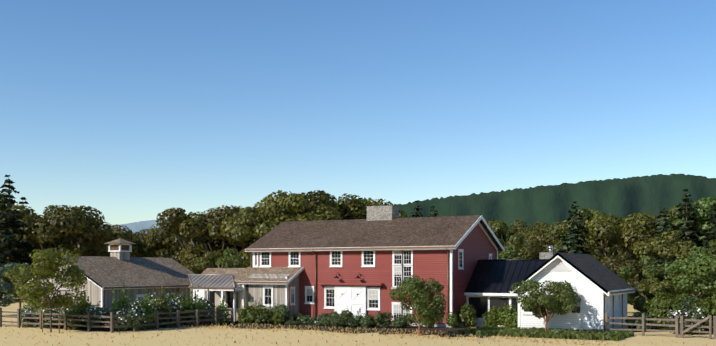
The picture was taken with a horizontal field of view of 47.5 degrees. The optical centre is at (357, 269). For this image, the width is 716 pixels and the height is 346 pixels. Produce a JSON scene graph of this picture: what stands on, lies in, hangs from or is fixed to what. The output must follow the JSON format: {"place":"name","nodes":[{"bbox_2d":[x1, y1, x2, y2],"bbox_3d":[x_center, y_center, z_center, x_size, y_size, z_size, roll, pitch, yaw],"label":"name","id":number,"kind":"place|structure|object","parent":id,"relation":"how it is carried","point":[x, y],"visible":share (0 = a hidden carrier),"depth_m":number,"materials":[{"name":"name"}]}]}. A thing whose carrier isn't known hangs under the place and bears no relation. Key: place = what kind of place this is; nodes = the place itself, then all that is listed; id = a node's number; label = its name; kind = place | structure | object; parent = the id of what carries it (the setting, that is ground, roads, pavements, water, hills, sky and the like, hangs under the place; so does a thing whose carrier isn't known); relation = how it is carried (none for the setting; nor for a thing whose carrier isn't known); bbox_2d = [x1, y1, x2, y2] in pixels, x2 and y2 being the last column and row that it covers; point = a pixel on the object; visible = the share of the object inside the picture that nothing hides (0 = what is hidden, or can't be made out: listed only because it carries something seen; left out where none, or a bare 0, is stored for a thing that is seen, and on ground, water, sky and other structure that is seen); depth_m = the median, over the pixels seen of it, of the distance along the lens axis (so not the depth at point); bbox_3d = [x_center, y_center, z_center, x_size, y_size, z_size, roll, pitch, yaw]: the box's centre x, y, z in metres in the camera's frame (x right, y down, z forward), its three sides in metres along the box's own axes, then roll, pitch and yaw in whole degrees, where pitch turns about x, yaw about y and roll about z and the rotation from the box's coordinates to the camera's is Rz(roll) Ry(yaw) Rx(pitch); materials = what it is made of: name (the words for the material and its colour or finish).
{"place":"outdoors","nodes":[
{"label":"outdoors","id":0,"kind":"place"},
{"bbox_2d":[28,260,189,320],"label":"grey barn walls","id":1,"kind":"structure","parent":0,"point":[93,292],"depth_m":62.23,"materials":[{"name":"wood"}]},
{"bbox_2d":[23,260,184,313],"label":"roof trim","id":2,"kind":"structure","parent":1,"relation":"attached to","point":[102,296],"depth_m":61.27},
{"bbox_2d":[24,256,194,287],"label":"roof","id":3,"kind":"structure","parent":1,"relation":"on","point":[115,271],"depth_m":65.76,"materials":[{"name":"wood"}]},
{"bbox_2d":[110,252,129,259],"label":"cupola base","id":4,"kind":"object","parent":3,"relation":"on","point":[122,255],"visible":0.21,"depth_m":67.28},
{"bbox_2d":[103,285,188,311],"bbox_3d":[-15.988,2.555,65.609,0.505,2.532,12.460,0,0,29],"label":"gutter","id":5,"kind":"object","parent":1,"relation":"attached to","point":[142,287],"visible":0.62,"depth_m":63.45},
{"bbox_2d":[102,218,166,233],"bbox_3d":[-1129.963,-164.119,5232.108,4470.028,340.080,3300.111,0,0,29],"label":"mountain","id":6,"kind":"structure","parent":0,"point":[134,227],"depth_m":5155.15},
{"bbox_2d":[190,288,247,319],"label":"link walls","id":7,"kind":"structure","parent":0,"point":[217,299],"depth_m":65.03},
{"bbox_2d":[188,268,245,287],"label":"link roof","id":8,"kind":"structure","parent":7,"relation":"on","point":[235,271],"depth_m":66.90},
{"bbox_2d":[196,290,247,312],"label":"link openings","id":9,"kind":"object","parent":7,"relation":"in","point":[200,293],"visible":0.27,"depth_m":64.61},
{"bbox_2d":[0,281,715,345],"bbox_3d":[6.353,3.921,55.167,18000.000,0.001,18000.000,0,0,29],"label":"ground","id":10,"kind":"structure","parent":0,"point":[197,338],"depth_m":45.78,"materials":[{"name":"sand"},{"name":"dry dirt"},{"name":"gravel"}]},
{"bbox_2d":[0,266,19,306],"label":"tree","id":11,"kind":"object","parent":10,"relation":"on","point":[8,286],"visible":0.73,"depth_m":69.57,"materials":[{"name":"green plant"}]},
{"bbox_2d":[0,262,31,310],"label":"tree","id":12,"kind":"object","parent":10,"relation":"on","point":[15,296],"visible":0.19,"depth_m":74.21,"materials":[{"name":"green plant"}]},
{"bbox_2d":[0,175,36,297],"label":"conifer tree","id":13,"kind":"object","parent":10,"relation":"on","point":[8,242],"visible":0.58,"depth_m":99.38,"materials":[{"name":"green plant"}]},
{"bbox_2d":[0,204,51,267],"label":"oak tree","id":14,"kind":"object","parent":10,"relation":"on","point":[23,214],"visible":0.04,"depth_m":108.14,"materials":[{"name":"green plant"}]},
{"bbox_2d":[19,304,44,326],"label":"flower shrub","id":15,"kind":"object","parent":10,"relation":"on","point":[25,308],"visible":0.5,"depth_m":55.48,"materials":[{"name":"green plant"}]},
{"bbox_2d":[3,248,88,332],"bbox_3d":[-19.465,1.315,50.834,5.032,5.413,3.909,0,0,-19],"label":"young tree","id":16,"kind":"object","parent":10,"relation":"on","point":[35,291],"visible":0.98,"depth_m":50.45,"materials":[{"name":"green plant"}]},
{"bbox_2d":[0,307,113,332],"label":"fence","id":17,"kind":"object","parent":10,"relation":"on","point":[88,320],"visible":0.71,"depth_m":53.05,"materials":[{"name":"brown wood"}]},
{"bbox_2d":[14,205,116,256],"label":"oak tree","id":18,"kind":"object","parent":10,"relation":"on","point":[50,226],"visible":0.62,"depth_m":102.48,"materials":[{"name":"green plant"}]},
{"bbox_2d":[58,213,134,256],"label":"oak tree","id":19,"kind":"object","parent":10,"relation":"on","point":[122,234],"visible":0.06,"depth_m":119.40,"materials":[{"name":"green plant"}]},
{"bbox_2d":[91,228,146,256],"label":"oak tree","id":20,"kind":"object","parent":10,"relation":"on","point":[136,249],"visible":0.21,"depth_m":140.84,"materials":[{"name":"green plant"}]},
{"bbox_2d":[39,323,205,331],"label":"grass","id":21,"kind":"structure","parent":10,"relation":"on","point":[107,329],"depth_m":53.35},
{"bbox_2d":[36,307,63,327],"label":"flower shrub","id":22,"kind":"object","parent":21,"relation":"on","point":[48,316],"visible":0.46,"depth_m":54.42,"materials":[{"name":"green plant"}]},
{"bbox_2d":[60,300,97,329],"bbox_3d":[-18.494,2.961,53.929,2.675,1.993,2.517,0,0,-34],"label":"flower shrub","id":23,"kind":"object","parent":21,"relation":"on","point":[69,316],"visible":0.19,"depth_m":53.05,"materials":[{"name":"green plant"}]},
{"bbox_2d":[67,287,91,329],"bbox_3d":[-18.286,2.508,53.614,1.890,2.956,1.622,0,0,-39],"label":"flowering bush","id":24,"kind":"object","parent":21,"relation":"on","point":[79,312],"depth_m":53.19,"materials":[{"name":"green plant"}]},
{"bbox_2d":[76,296,109,329],"bbox_3d":[-17.425,2.818,53.415,2.135,2.230,1.898,0,0,-10],"label":"flower shrub","id":25,"kind":"object","parent":21,"relation":"on","point":[95,311],"visible":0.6,"depth_m":53.05,"materials":[{"name":"green plant"}]},
{"bbox_2d":[108,282,131,329],"bbox_3d":[-15.659,2.383,54.074,1.780,3.208,2.566,0,0,-15],"label":"flowering bush","id":26,"kind":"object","parent":21,"relation":"on","point":[116,306],"depth_m":53.93,"materials":[{"name":"green plant"}]},
{"bbox_2d":[113,304,147,330],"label":"flower shrub","id":27,"kind":"object","parent":21,"relation":"on","point":[124,310],"visible":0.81,"depth_m":52.13,"materials":[{"name":"green plant"}]},
{"bbox_2d":[136,288,155,329],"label":"flowering bush","id":28,"kind":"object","parent":21,"relation":"on","point":[149,310],"depth_m":53.55,"materials":[{"name":"green plant"}]},
{"bbox_2d":[150,283,169,326],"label":"flowering bush","id":29,"kind":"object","parent":21,"relation":"on","point":[161,304],"depth_m":55.47,"materials":[{"name":"green plant"}]},
{"bbox_2d":[174,281,204,324],"bbox_3d":[-12.018,2.383,57.790,2.566,3.208,1.780,0,0,-34],"label":"flowering bush","id":30,"kind":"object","parent":21,"relation":"on","point":[187,305],"depth_m":57.67,"materials":[{"name":"green plant"}]},
{"bbox_2d":[180,297,214,324],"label":"flower shrub","id":31,"kind":"object","parent":21,"relation":"on","point":[208,304],"visible":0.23,"depth_m":58.86,"materials":[{"name":"green plant"}]},
{"bbox_2d":[108,229,157,256],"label":"oak tree","id":32,"kind":"object","parent":10,"relation":"on","point":[138,235],"visible":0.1,"depth_m":147.94,"materials":[{"name":"green plant"}]},
{"bbox_2d":[145,222,202,271],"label":"oak tree","id":33,"kind":"object","parent":10,"relation":"on","point":[157,238],"visible":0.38,"depth_m":140.76,"materials":[{"name":"green plant"}]},
{"bbox_2d":[155,205,245,261],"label":"oak tree","id":34,"kind":"object","parent":10,"relation":"on","point":[174,219],"visible":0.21,"depth_m":125.67,"materials":[{"name":"green plant"}]},
{"bbox_2d":[185,251,233,273],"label":"tree","id":35,"kind":"object","parent":10,"relation":"on","point":[209,257],"visible":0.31,"depth_m":78.55,"materials":[{"name":"green plant"}]},
{"bbox_2d":[178,209,252,273],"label":"oak tree","id":36,"kind":"object","parent":10,"relation":"on","point":[190,230],"visible":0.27,"depth_m":122.44,"materials":[{"name":"green plant"}]},
{"bbox_2d":[193,288,247,303],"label":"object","id":37,"kind":"structure","parent":10,"relation":"on","point":[221,290],"depth_m":61.04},
{"bbox_2d":[188,274,247,287],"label":"porch roof","id":38,"kind":"structure","parent":37,"relation":"on","point":[214,280],"depth_m":62.20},
{"bbox_2d":[212,248,243,267],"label":"tree","id":39,"kind":"object","parent":10,"relation":"on","point":[235,258],"visible":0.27,"depth_m":79.64,"materials":[{"name":"green plant"}]},
{"bbox_2d":[201,207,269,267],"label":"oak tree","id":40,"kind":"object","parent":10,"relation":"on","point":[212,241],"visible":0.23,"depth_m":122.81,"materials":[{"name":"green plant"}]},
{"bbox_2d":[248,274,298,320],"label":"lean to walls","id":41,"kind":"structure","parent":10,"relation":"on","point":[255,291],"depth_m":60.57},
{"bbox_2d":[234,267,302,280],"bbox_3d":[-6.818,0.349,61.199,5.100,1.157,2.154,0,0,29],"label":"lean to roof","id":42,"kind":"object","parent":41,"relation":"on","point":[249,271],"visible":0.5,"depth_m":61.29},
{"bbox_2d":[230,281,289,319],"bbox_3d":[-7.283,2.341,60.348,5.100,2.960,0.495,0,0,29],"label":"lean to gutter","id":43,"kind":"object","parent":42,"relation":"attached to","point":[264,282],"visible":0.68,"depth_m":59.97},
{"bbox_2d":[263,286,295,306],"bbox_3d":[-5.877,1.946,60.219,2.509,1.550,0.629,0,0,2],"label":"lean to windows","id":44,"kind":"object","parent":41,"relation":"in","point":[267,293],"visible":1,"depth_m":60.31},
{"bbox_2d":[220,190,342,264],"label":"oak tree","id":45,"kind":"object","parent":10,"relation":"on","point":[241,232],"visible":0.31,"depth_m":113.42,"materials":[{"name":"green plant"}]},
{"bbox_2d":[257,190,354,222],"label":"oak tree","id":46,"kind":"object","parent":10,"relation":"on","point":[323,197],"visible":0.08,"depth_m":120.48,"materials":[{"name":"green plant"}]},
{"bbox_2d":[166,320,490,337],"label":"mulch bed soil","id":47,"kind":"structure","parent":10,"relation":"on","point":[408,328],"depth_m":54.31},
{"bbox_2d":[140,294,183,325],"bbox_3d":[-13.656,2.817,56.814,3.076,2.292,2.895,0,0,17],"label":"flower shrub","id":48,"kind":"object","parent":47,"relation":"on","point":[173,306],"visible":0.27,"depth_m":56.46,"materials":[{"name":"green plant"}]},
{"bbox_2d":[113,308,233,330],"bbox_3d":[-12.219,3.312,55.004,0.209,1.257,10.765,0,0,35],"label":"fence","id":49,"kind":"object","parent":47,"relation":"on","point":[178,321],"visible":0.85,"depth_m":55.01,"materials":[{"name":"brown wood"}]},
{"bbox_2d":[212,296,229,323],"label":"spiky shrub","id":50,"kind":"object","parent":47,"relation":"on","point":[221,306],"visible":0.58,"depth_m":59.19,"materials":[{"name":"green plant"}]},
{"bbox_2d":[236,301,252,323],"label":"spiky shrub","id":51,"kind":"object","parent":47,"relation":"on","point":[243,316],"visible":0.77,"depth_m":58.80,"materials":[{"name":"green plant"}]},
{"bbox_2d":[247,298,273,323],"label":"spiky shrub","id":52,"kind":"object","parent":47,"relation":"on","point":[258,311],"visible":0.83,"depth_m":58.20,"materials":[{"name":"green plant"}]},
{"bbox_2d":[233,267,303,321],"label":"house trim","id":53,"kind":"structure","parent":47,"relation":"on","point":[286,288],"depth_m":59.86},
{"bbox_2d":[272,304,285,324],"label":"spiky shrub","id":54,"kind":"object","parent":47,"relation":"on","point":[277,318],"visible":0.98,"depth_m":57.85,"materials":[{"name":"green plant"}]},
{"bbox_2d":[271,304,290,323],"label":"shrub","id":55,"kind":"object","parent":47,"relation":"on","point":[286,313],"visible":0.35,"depth_m":58.61,"materials":[{"name":"green plant"}]},
{"bbox_2d":[300,315,315,324],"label":"shrub","id":56,"kind":"object","parent":47,"relation":"on","point":[307,320],"visible":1,"depth_m":57.85,"materials":[{"name":"green plant"}]},
{"bbox_2d":[330,308,355,326],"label":"shrub","id":57,"kind":"object","parent":47,"relation":"on","point":[336,322],"visible":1,"depth_m":55.22,"materials":[{"name":"green plant"}]},
{"bbox_2d":[374,311,393,327],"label":"shrub","id":58,"kind":"object","parent":47,"relation":"on","point":[382,320],"visible":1,"depth_m":54.73,"materials":[{"name":"green plant"}]},
{"bbox_2d":[390,310,417,327],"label":"shrub","id":59,"kind":"object","parent":47,"relation":"on","point":[408,323],"visible":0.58,"depth_m":54.70,"materials":[{"name":"green plant"}]},
{"bbox_2d":[446,312,458,327],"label":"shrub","id":60,"kind":"object","parent":47,"relation":"on","point":[453,320],"visible":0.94,"depth_m":54.86,"materials":[{"name":"green plant"}]},
{"bbox_2d":[1,314,706,345],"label":"grass tufts","id":61,"kind":"object","parent":10,"relation":"on","point":[267,340],"depth_m":46.62,"materials":[{"name":"plant"}]},
{"bbox_2d":[318,193,395,219],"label":"oak tree","id":62,"kind":"object","parent":10,"relation":"on","point":[352,208],"visible":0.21,"depth_m":126.43,"materials":[{"name":"green plant"}]},
{"bbox_2d":[245,215,504,315],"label":"roof trim","id":63,"kind":"structure","parent":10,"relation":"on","point":[459,243],"depth_m":57.85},
{"bbox_2d":[334,286,365,317],"bbox_3d":[-0.563,2.446,58.798,2.580,2.510,0.120,0,0,29],"label":"sliding barn door","id":64,"kind":"structure","parent":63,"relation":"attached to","point":[352,299],"depth_m":58.72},
{"bbox_2d":[318,283,383,286],"bbox_3d":[-0.562,1.086,58.695,5.220,0.270,0.440,0,0,29],"label":"hood door","id":65,"kind":"structure","parent":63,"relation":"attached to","point":[352,284],"depth_m":58.51,"materials":[{"name":"red"}]},
{"bbox_2d":[164,321,612,345],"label":"field grass tufts","id":66,"kind":"object","parent":10,"relation":"on","point":[365,329],"depth_m":50.81,"materials":[{"name":"plant"}]},
{"bbox_2d":[389,275,446,334],"bbox_3d":[3.728,2.154,48.701,3.474,3.745,3.690,0,0,-34],"label":"madrone tree","id":67,"kind":"object","parent":10,"relation":"on","point":[419,292],"visible":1,"depth_m":47.89,"materials":[{"name":"green plant"}]},
{"bbox_2d":[457,303,477,327],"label":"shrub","id":68,"kind":"object","parent":10,"relation":"on","point":[467,317],"visible":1,"depth_m":55.20,"materials":[{"name":"green plant"}]},
{"bbox_2d":[482,306,502,326],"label":"yellow shrub","id":69,"kind":"object","parent":10,"relation":"on","point":[491,315],"visible":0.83,"depth_m":54.79,"materials":[{"name":"green plant"}]},
{"bbox_2d":[489,221,524,253],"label":"tree","id":70,"kind":"object","parent":10,"relation":"on","point":[500,230],"visible":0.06,"depth_m":108.44,"materials":[{"name":"green plant"}]},
{"bbox_2d":[497,304,517,327],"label":"yellow shrub","id":71,"kind":"object","parent":10,"relation":"on","point":[506,317],"visible":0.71,"depth_m":53.91,"materials":[{"name":"green plant"}]},
{"bbox_2d":[498,245,524,258],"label":"tree","id":72,"kind":"object","parent":10,"relation":"on","point":[507,254],"visible":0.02,"depth_m":73.39,"materials":[{"name":"green plant"}]},
{"bbox_2d":[500,240,548,258],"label":"oak tree","id":73,"kind":"object","parent":10,"relation":"on","point":[530,250],"visible":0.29,"depth_m":91.85,"materials":[{"name":"green plant"}]},
{"bbox_2d":[507,220,552,250],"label":"oak tree","id":74,"kind":"object","parent":10,"relation":"on","point":[535,226],"visible":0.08,"depth_m":166.95,"materials":[{"name":"green plant"}]},
{"bbox_2d":[517,231,558,252],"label":"oak tree","id":75,"kind":"object","parent":10,"relation":"on","point":[547,240],"visible":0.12,"depth_m":119.27,"materials":[{"name":"green plant"}]},
{"bbox_2d":[457,326,633,340],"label":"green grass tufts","id":76,"kind":"object","parent":10,"relation":"on","point":[578,334],"visible":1,"depth_m":47.92,"materials":[{"name":"plant"}]},
{"bbox_2d":[512,279,580,330],"bbox_3d":[11.512,2.241,49.737,4.064,3.365,4.882,0,0,21],"label":"tree","id":77,"kind":"object","parent":10,"relation":"on","point":[561,299],"visible":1,"depth_m":49.09,"materials":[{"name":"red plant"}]},
{"bbox_2d":[549,208,596,252],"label":"light tree","id":78,"kind":"object","parent":10,"relation":"on","point":[556,232],"visible":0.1,"depth_m":103.19,"materials":[{"name":"green plant"}]},
{"bbox_2d":[556,201,590,253],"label":"conifer tree","id":79,"kind":"object","parent":10,"relation":"on","point":[573,240],"visible":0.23,"depth_m":90.66,"materials":[{"name":"green plant"}]},
{"bbox_2d":[560,212,656,261],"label":"oak tree","id":80,"kind":"object","parent":10,"relation":"on","point":[601,226],"visible":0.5,"depth_m":96.55,"materials":[{"name":"green plant"}]},
{"bbox_2d":[600,252,649,296],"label":"tree","id":81,"kind":"object","parent":10,"relation":"on","point":[612,264],"visible":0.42,"depth_m":69.68,"materials":[{"name":"green plant"}]},
{"bbox_2d":[597,212,661,284],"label":"oak tree","id":82,"kind":"object","parent":10,"relation":"on","point":[621,237],"visible":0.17,"depth_m":95.73,"materials":[{"name":"green plant"}]},
{"bbox_2d":[625,312,651,331],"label":"garden shrub","id":83,"kind":"object","parent":10,"relation":"on","point":[636,321],"visible":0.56,"depth_m":51.27,"materials":[{"name":"green plant"}]},
{"bbox_2d":[616,256,678,304],"bbox_3d":[23.212,1.421,64.816,4.445,5.148,4.882,0,0,-38],"label":"tree","id":84,"kind":"object","parent":10,"relation":"on","point":[652,270],"visible":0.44,"depth_m":64.48,"materials":[{"name":"green plant"}]},
{"bbox_2d":[633,277,674,312],"bbox_3d":[20.702,2.235,56.822,2.982,3.475,3.339,0,0,39],"label":"tree","id":85,"kind":"object","parent":10,"relation":"on","point":[653,289],"visible":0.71,"depth_m":56.39,"materials":[{"name":"green plant"}]},
{"bbox_2d":[605,313,715,338],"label":"fence","id":86,"kind":"object","parent":10,"relation":"on","point":[681,325],"visible":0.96,"depth_m":47.38,"materials":[{"name":"brown wood"}]},
{"bbox_2d":[642,292,682,329],"bbox_3d":[19.984,2.709,53.267,2.612,2.569,2.022,0,0,-7],"label":"garden shrub","id":87,"kind":"object","parent":10,"relation":"on","point":[659,310],"visible":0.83,"depth_m":52.80,"materials":[{"name":"green plant"}]},
{"bbox_2d":[633,231,696,296],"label":"tree","id":88,"kind":"object","parent":10,"relation":"on","point":[668,246],"visible":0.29,"depth_m":72.25,"materials":[{"name":"green plant"}]},
{"bbox_2d":[651,206,686,297],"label":"conifer tree","id":89,"kind":"object","parent":10,"relation":"on","point":[665,224],"visible":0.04,"depth_m":82.64,"materials":[{"name":"green plant"}]},
{"bbox_2d":[657,204,694,263],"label":"light tree","id":90,"kind":"object","parent":10,"relation":"on","point":[673,215],"visible":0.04,"depth_m":93.66,"materials":[{"name":"green plant"}]},
{"bbox_2d":[663,305,707,334],"bbox_3d":[19.846,3.035,49.411,2.323,1.840,2.469,0,0,-27],"label":"garden shrub","id":91,"kind":"object","parent":10,"relation":"on","point":[691,315],"visible":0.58,"depth_m":49.09,"materials":[{"name":"green plant"}]},
{"bbox_2d":[673,295,699,313],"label":"garden shrub","id":92,"kind":"object","parent":10,"relation":"on","point":[684,302],"visible":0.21,"depth_m":55.31,"materials":[{"name":"green plant"}]},
{"bbox_2d":[671,189,706,298],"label":"conifer tree","id":93,"kind":"object","parent":10,"relation":"on","point":[689,230],"visible":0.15,"depth_m":86.58,"materials":[{"name":"green plant"}]},
{"bbox_2d":[665,246,715,306],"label":"tree","id":94,"kind":"object","parent":10,"relation":"on","point":[699,269],"visible":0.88,"depth_m":59.34,"materials":[{"name":"green plant"}]},
{"bbox_2d":[673,197,715,248],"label":"light tree","id":95,"kind":"object","parent":10,"relation":"on","point":[702,208],"visible":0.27,"depth_m":87.17,"materials":[{"name":"green plant"}]},
{"bbox_2d":[687,239,715,292],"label":"tree","id":96,"kind":"object","parent":10,"relation":"on","point":[712,251],"visible":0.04,"depth_m":69.27,"materials":[{"name":"green plant"}]},
{"bbox_2d":[693,292,715,331],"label":"garden shrub","id":97,"kind":"object","parent":10,"relation":"on","point":[709,307],"visible":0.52,"depth_m":49.80,"materials":[{"name":"green plant"}]},
{"bbox_2d":[701,203,715,249],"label":"conifer tree","id":98,"kind":"object","parent":10,"relation":"on","point":[707,238],"visible":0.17,"depth_m":84.72,"materials":[{"name":"green plant"}]},
{"bbox_2d":[0,0,715,224],"label":"sky","id":99,"kind":"structure","parent":0,"point":[130,111],"materials":[{"name":"blue"}]},
{"bbox_2d":[258,224,496,323],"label":"barn walls","id":100,"kind":"structure","parent":0,"point":[476,245],"depth_m":58.34,"materials":[{"name":"wood"}]},
{"bbox_2d":[244,246,454,324],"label":"barn gutters","id":101,"kind":"object","parent":100,"relation":"attached to","point":[446,247],"visible":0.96,"depth_m":57.40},
{"bbox_2d":[253,249,491,320],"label":"windows","id":102,"kind":"structure","parent":100,"relation":"in","point":[402,265],"depth_m":58.14,"materials":[{"name":"wood"}]},
{"bbox_2d":[246,215,502,250],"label":"barn roof","id":103,"kind":"structure","parent":100,"relation":"on","point":[431,231],"depth_m":60.53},
{"bbox_2d":[367,205,398,220],"bbox_3d":[1.926,-3.804,63.227,2.200,2.250,1.200,0,0,29],"label":"chimney","id":104,"kind":"object","parent":103,"relation":"on","point":[388,212],"visible":0.43,"depth_m":62.69,"materials":[{"name":"stone"}]},
{"bbox_2d":[464,293,517,326],"bbox_3d":[9.738,2.761,56.252,4.900,2.320,0.550,0,0,29],"label":"porch","id":105,"kind":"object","parent":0,"point":[481,303],"depth_m":56.76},
{"bbox_2d":[465,259,548,292],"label":"roof","id":106,"kind":"structure","parent":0,"point":[495,275],"depth_m":57.35,"materials":[{"name":"metal"}]},
{"bbox_2d":[395,173,715,230],"bbox_3d":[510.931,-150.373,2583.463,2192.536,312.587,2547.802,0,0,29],"label":"hill ridge","id":107,"kind":"structure","parent":0,"point":[618,197],"depth_m":2406.15,"materials":[{"name":"plant"}]},
{"bbox_2d":[520,259,626,330],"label":"white building walls","id":108,"kind":"structure","parent":0,"point":[590,318],"depth_m":50.67,"materials":[{"name":"wood"}]},
{"bbox_2d":[522,294,620,316],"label":"windows","id":109,"kind":"structure","parent":108,"relation":"in","point":[578,311],"depth_m":50.50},
{"bbox_2d":[510,252,634,329],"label":"roof trim","id":110,"kind":"structure","parent":108,"relation":"attached to","point":[552,260],"depth_m":50.61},
{"bbox_2d":[510,252,634,291],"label":"roof","id":111,"kind":"structure","parent":108,"relation":"on","point":[601,274],"depth_m":52.95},
{"bbox_2d":[604,289,636,329],"bbox_3d":[17.071,2.555,52.900,0.535,2.530,8.740,0,0,29],"label":"pergola","id":112,"kind":"object","parent":111,"relation":"attached to","point":[619,291],"visible":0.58,"depth_m":51.97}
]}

